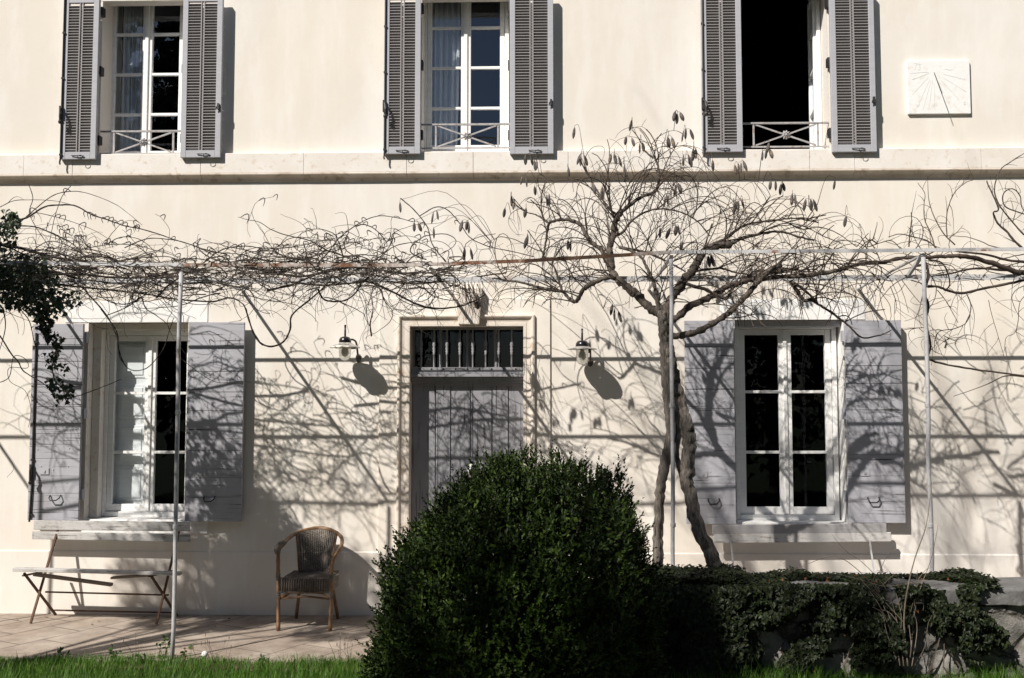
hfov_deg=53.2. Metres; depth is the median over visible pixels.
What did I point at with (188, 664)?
soil strip
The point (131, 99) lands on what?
curtain
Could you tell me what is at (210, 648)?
dry weed
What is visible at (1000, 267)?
climbing vine
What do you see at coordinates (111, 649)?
leafy weed
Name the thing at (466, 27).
window
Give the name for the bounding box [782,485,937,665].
bare shrub
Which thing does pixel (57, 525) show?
garden bench
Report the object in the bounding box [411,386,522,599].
door
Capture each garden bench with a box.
[12,520,190,623]
[712,523,902,573]
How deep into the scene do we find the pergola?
7.21 m
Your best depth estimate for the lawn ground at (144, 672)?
6.82 m
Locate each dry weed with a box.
[201,632,224,659]
[336,636,352,659]
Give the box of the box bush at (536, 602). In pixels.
[355,439,680,677]
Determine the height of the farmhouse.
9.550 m
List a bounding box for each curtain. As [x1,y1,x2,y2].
[120,6,142,150]
[432,2,460,144]
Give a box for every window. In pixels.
[102,331,187,516]
[110,6,182,152]
[424,2,508,151]
[735,327,839,519]
[807,0,822,148]
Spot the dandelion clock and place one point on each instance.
(204, 653)
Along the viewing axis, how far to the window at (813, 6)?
9.01 m
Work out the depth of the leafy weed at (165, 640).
7.15 m
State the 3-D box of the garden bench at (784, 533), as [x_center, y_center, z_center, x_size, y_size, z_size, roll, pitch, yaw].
[2.394,1.898,8.233,1.505,0.797,0.402,0,-4,2]
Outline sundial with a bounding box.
[906,60,970,114]
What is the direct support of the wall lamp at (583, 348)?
attached to the farmhouse
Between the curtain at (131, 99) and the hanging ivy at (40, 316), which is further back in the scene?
the curtain at (131, 99)
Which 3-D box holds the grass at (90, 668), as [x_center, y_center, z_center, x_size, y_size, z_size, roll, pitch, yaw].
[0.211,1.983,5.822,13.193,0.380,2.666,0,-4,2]
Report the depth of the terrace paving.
7.84 m
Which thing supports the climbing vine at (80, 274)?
attached to the pergola
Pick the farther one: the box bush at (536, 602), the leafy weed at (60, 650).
the leafy weed at (60, 650)
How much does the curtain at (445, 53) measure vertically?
1.490 m
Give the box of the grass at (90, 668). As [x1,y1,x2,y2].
[0,646,1023,677]
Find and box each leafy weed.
[56,646,69,657]
[108,644,121,658]
[156,633,170,658]
[180,644,192,662]
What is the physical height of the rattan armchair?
0.762 m
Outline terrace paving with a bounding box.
[0,613,378,663]
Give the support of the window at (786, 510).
in the farmhouse
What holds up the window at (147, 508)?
in the farmhouse
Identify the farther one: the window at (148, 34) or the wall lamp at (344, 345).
the window at (148, 34)
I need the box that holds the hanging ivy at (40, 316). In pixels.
[0,209,82,407]
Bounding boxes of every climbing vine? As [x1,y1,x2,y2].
[0,184,533,475]
[771,153,1023,396]
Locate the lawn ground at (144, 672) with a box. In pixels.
[1,669,363,677]
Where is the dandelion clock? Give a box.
[201,651,207,656]
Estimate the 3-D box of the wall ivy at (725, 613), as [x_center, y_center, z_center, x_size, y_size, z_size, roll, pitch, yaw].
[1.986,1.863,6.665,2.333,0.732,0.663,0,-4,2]
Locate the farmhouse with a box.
[0,0,1023,615]
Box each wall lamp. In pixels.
[330,325,360,362]
[567,328,596,366]
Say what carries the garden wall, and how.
on the lawn ground at (144, 672)
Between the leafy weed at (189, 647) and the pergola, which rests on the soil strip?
the leafy weed at (189, 647)
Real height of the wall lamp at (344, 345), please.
0.310 m
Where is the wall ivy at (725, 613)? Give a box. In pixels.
[650,562,1011,677]
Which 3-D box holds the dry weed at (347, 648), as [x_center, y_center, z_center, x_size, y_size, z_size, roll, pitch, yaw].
[-1.139,2.136,7.045,0.100,0.210,0.204,0,-4,2]
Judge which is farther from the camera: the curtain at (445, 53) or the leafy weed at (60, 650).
the curtain at (445, 53)
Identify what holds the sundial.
attached to the farmhouse
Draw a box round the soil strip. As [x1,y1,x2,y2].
[0,661,363,670]
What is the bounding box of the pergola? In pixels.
[0,247,1023,658]
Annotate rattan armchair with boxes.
[274,526,343,631]
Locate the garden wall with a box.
[675,577,1023,677]
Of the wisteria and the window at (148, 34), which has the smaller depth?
the wisteria
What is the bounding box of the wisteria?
[399,111,915,567]

